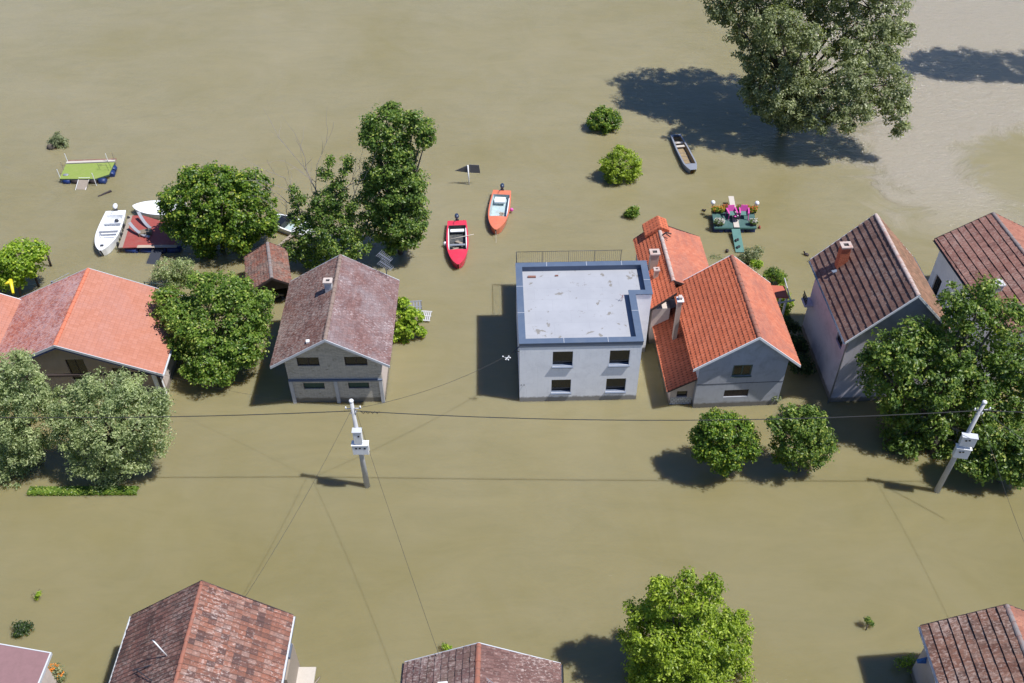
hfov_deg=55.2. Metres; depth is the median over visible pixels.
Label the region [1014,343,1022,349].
window
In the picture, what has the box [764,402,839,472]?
globe tree
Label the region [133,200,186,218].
white dinghy
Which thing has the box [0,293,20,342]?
neighbour house
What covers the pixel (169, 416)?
cable
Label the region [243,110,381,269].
half bare tree
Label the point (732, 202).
pale plank
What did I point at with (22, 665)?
felt roof shed
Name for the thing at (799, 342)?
shade bush
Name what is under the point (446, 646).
reed tuft
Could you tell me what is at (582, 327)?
white house
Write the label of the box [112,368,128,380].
window
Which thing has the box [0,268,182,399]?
farmhouse
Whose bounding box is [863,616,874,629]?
sapling
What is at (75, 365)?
window
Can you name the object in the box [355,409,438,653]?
cable
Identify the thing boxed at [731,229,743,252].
green gangway
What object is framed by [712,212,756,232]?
green raft
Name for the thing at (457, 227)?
red boat
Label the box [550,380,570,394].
window
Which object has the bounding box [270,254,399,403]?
stone house
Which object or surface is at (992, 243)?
rust roof house
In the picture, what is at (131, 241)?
red dock
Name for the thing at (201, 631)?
patchy roof house
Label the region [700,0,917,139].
great willow
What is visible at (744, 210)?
garden chair
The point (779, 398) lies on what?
corner plant
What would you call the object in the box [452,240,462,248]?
boat gear
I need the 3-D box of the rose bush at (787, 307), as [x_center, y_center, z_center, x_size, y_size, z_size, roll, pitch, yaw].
[17.998,-2.608,64.995,1.352,2.746,1.446,-24,49,-23]
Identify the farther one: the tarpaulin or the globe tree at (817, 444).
the globe tree at (817, 444)
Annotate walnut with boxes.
[950,421,1023,489]
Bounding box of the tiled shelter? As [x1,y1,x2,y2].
[244,242,291,300]
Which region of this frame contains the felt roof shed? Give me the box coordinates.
[0,643,57,682]
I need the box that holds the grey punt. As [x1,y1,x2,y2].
[671,134,696,173]
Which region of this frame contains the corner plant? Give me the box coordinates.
[771,394,781,401]
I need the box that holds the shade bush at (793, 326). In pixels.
[783,314,801,334]
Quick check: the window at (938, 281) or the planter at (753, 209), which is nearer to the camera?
the window at (938, 281)
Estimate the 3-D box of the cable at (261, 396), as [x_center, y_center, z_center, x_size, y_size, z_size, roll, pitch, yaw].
[-14.785,2.565,54.285,14.560,4.011,0.011,19,47,19]
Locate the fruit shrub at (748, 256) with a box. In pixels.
[738,245,764,267]
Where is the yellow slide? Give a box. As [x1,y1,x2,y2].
[5,279,14,293]
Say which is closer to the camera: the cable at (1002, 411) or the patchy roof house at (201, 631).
the patchy roof house at (201, 631)
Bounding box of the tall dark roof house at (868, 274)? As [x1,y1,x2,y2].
[801,213,949,402]
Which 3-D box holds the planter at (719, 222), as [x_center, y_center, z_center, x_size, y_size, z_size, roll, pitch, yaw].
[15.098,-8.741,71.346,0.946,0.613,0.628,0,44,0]
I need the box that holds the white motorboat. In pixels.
[95,203,125,255]
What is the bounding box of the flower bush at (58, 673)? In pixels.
[48,662,66,682]
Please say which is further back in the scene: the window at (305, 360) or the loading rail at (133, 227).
the loading rail at (133, 227)
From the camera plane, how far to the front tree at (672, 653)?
43.31 m
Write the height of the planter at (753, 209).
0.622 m
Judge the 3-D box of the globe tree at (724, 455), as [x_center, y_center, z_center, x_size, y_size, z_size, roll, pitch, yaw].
[11.712,5.963,54.193,4.239,5.428,3.155,19,47,19]
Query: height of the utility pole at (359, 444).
7.756 m
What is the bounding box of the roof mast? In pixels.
[132,640,166,680]
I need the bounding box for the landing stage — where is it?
[296,667,315,682]
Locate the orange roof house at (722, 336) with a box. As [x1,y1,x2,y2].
[652,254,800,407]
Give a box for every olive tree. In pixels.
[0,347,62,489]
[40,366,176,490]
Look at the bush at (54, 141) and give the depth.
79.95 m
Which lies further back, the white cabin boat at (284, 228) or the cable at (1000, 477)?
the white cabin boat at (284, 228)
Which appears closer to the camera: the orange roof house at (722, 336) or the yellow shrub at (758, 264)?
the orange roof house at (722, 336)
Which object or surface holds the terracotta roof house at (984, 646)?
on the water
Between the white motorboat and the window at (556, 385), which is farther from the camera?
the white motorboat
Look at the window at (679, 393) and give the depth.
59.02 m
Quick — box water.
[0,0,1023,682]
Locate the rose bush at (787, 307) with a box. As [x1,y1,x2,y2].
[776,283,794,315]
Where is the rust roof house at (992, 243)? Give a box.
[928,212,1023,379]
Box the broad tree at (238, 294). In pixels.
[148,269,277,388]
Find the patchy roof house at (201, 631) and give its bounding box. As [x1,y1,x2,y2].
[109,580,299,682]
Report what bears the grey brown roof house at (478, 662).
on the water
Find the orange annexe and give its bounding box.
[633,216,708,342]
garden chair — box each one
[725,205,737,219]
[738,205,749,219]
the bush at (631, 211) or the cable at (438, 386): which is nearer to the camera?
the cable at (438, 386)
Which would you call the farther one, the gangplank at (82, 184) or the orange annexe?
the gangplank at (82, 184)
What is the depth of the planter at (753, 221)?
71.26 m
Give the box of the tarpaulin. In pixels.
[916,657,926,663]
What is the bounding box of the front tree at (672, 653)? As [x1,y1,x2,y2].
[614,565,757,682]
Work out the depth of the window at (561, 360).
57.58 m
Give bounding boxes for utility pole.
[345,399,369,487]
[934,400,990,492]
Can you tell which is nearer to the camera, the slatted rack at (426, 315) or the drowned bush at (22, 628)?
the drowned bush at (22, 628)
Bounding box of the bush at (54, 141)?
[46,131,68,149]
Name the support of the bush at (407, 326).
on the water
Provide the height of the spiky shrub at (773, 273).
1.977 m
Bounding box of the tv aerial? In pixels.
[376,251,391,273]
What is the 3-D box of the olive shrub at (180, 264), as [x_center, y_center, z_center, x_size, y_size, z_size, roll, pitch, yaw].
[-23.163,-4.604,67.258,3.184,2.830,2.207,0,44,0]
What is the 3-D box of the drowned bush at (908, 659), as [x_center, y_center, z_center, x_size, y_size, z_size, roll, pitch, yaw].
[19.011,15.636,47.066,1.464,1.274,1.067,-17,46,-17]
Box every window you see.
[66,359,88,378]
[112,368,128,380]
[296,357,319,364]
[303,383,324,387]
[344,357,367,364]
[348,382,368,387]
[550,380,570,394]
[552,351,572,368]
[605,378,625,393]
[608,350,629,367]
[677,391,686,395]
[723,389,748,396]
[731,365,752,377]
[932,276,941,295]
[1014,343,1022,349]
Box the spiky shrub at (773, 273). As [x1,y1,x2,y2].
[762,266,789,285]
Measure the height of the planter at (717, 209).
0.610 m
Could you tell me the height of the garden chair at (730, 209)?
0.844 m
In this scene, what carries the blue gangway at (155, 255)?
attached to the red dock
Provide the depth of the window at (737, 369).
57.29 m
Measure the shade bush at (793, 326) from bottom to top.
2.367 m
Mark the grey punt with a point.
(686, 157)
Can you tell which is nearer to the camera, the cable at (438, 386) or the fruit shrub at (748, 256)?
the cable at (438, 386)
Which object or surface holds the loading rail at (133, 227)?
on the red dock
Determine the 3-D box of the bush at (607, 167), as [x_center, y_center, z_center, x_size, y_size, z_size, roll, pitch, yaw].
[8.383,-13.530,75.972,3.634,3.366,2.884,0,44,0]
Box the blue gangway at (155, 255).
[146,248,163,264]
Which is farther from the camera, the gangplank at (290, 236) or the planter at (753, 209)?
the planter at (753, 209)
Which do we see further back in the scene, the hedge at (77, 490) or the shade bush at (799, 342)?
the shade bush at (799, 342)
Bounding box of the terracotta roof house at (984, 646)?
[910,604,1023,682]
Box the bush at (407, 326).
[393,297,426,343]
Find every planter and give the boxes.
[711,205,724,212]
[713,218,724,225]
[748,205,758,212]
[748,218,757,225]
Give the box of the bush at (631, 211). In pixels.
[622,205,639,218]
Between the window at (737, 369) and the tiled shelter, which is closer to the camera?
the window at (737, 369)
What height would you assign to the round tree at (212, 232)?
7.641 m
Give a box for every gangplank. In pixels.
[75,177,89,189]
[278,234,292,245]
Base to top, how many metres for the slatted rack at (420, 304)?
1.350 m
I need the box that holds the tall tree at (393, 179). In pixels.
[353,100,438,257]
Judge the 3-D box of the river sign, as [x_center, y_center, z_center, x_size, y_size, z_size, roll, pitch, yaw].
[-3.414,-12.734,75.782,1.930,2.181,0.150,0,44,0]
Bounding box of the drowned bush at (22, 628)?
[11,619,34,638]
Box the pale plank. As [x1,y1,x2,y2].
[728,196,739,227]
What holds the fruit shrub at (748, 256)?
on the water
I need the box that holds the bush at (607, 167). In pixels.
[597,144,642,183]
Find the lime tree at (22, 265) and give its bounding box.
[0,237,51,296]
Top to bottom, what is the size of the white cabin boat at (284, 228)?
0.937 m
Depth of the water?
61.06 m
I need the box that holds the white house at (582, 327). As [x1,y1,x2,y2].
[512,250,652,401]
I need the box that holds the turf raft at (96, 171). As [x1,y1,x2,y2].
[56,152,116,185]
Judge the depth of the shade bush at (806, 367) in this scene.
60.36 m
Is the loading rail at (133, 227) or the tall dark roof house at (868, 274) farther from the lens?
the loading rail at (133, 227)
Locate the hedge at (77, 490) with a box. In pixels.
[26,485,138,496]
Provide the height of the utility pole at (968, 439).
8.019 m
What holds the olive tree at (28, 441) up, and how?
on the water
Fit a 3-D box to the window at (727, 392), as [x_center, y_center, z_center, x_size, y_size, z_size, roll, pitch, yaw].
[13.394,3.041,58.600,1.470,0.600,0.050,-2,44,-2]
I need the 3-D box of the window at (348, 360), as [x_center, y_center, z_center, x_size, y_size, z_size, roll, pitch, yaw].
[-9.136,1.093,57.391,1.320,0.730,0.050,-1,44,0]
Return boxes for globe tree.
[686,406,764,478]
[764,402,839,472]
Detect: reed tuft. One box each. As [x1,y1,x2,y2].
[31,590,40,599]
[442,643,452,650]
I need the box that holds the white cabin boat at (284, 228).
[276,214,313,237]
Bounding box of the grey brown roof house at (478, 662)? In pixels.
[400,642,563,682]
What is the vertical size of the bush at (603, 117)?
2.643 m
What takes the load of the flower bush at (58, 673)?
on the water
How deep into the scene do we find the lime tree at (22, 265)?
65.23 m
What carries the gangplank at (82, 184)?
on the turf raft at (96, 171)
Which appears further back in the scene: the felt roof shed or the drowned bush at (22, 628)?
the drowned bush at (22, 628)
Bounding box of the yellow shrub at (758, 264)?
[750,259,763,270]
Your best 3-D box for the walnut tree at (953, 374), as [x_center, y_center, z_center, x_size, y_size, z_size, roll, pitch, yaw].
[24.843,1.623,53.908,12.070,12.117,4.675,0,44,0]
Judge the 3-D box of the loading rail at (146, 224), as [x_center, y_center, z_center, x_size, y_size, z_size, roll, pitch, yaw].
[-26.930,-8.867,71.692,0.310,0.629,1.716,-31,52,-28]
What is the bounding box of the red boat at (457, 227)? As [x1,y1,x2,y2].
[446,213,468,268]
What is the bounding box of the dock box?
[138,228,151,236]
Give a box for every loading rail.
[128,222,149,237]
[137,211,151,227]
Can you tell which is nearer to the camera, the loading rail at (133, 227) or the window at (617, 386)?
the window at (617, 386)
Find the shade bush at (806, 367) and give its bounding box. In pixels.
[788,352,816,376]
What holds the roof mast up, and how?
on the patchy roof house at (201, 631)
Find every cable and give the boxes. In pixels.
[0,410,350,417]
[159,373,349,406]
[246,411,350,594]
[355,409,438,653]
[358,410,973,420]
[364,353,510,406]
[980,413,1023,540]
[982,410,1023,412]
[983,409,1023,440]
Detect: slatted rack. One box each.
[408,300,422,322]
[421,310,431,321]
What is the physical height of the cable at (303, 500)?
1.467 m
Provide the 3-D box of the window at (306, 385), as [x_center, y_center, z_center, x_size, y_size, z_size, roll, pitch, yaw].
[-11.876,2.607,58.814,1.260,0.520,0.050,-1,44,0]
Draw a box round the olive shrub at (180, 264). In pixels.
[150,256,194,291]
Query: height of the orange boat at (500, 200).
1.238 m
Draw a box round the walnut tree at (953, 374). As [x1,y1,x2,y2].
[854,273,1023,461]
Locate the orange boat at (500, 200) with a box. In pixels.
[488,183,510,233]
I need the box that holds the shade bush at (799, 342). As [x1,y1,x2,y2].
[790,333,809,354]
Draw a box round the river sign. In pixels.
[455,164,479,184]
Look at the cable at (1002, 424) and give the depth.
49.53 m
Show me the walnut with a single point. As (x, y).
(1007, 449)
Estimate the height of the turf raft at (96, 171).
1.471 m
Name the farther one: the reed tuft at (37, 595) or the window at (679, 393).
the window at (679, 393)
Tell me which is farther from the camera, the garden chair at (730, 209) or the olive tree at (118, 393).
the garden chair at (730, 209)
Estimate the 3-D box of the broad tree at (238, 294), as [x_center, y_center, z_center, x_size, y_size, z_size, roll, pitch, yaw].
[-18.265,-0.581,59.889,8.433,7.312,6.424,0,44,0]
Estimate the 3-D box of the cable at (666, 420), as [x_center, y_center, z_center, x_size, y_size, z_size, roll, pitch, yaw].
[7.837,3.752,50.506,32.139,1.008,0.043,0,44,1]
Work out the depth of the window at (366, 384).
58.87 m
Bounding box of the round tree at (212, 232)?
[154,160,279,259]
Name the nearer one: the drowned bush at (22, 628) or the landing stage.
the landing stage
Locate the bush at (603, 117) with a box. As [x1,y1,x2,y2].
[585,105,623,134]
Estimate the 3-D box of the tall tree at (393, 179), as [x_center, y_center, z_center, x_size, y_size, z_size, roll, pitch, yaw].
[-7.689,-10.255,65.847,6.064,12.848,4.029,0,44,0]
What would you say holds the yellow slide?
on the water
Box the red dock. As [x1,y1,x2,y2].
[118,215,181,252]
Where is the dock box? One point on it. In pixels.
(148, 231)
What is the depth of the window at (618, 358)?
57.61 m
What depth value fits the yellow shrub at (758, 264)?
67.06 m
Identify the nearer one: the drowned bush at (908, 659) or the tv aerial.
the drowned bush at (908, 659)
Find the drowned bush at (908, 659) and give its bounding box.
[893,652,916,672]

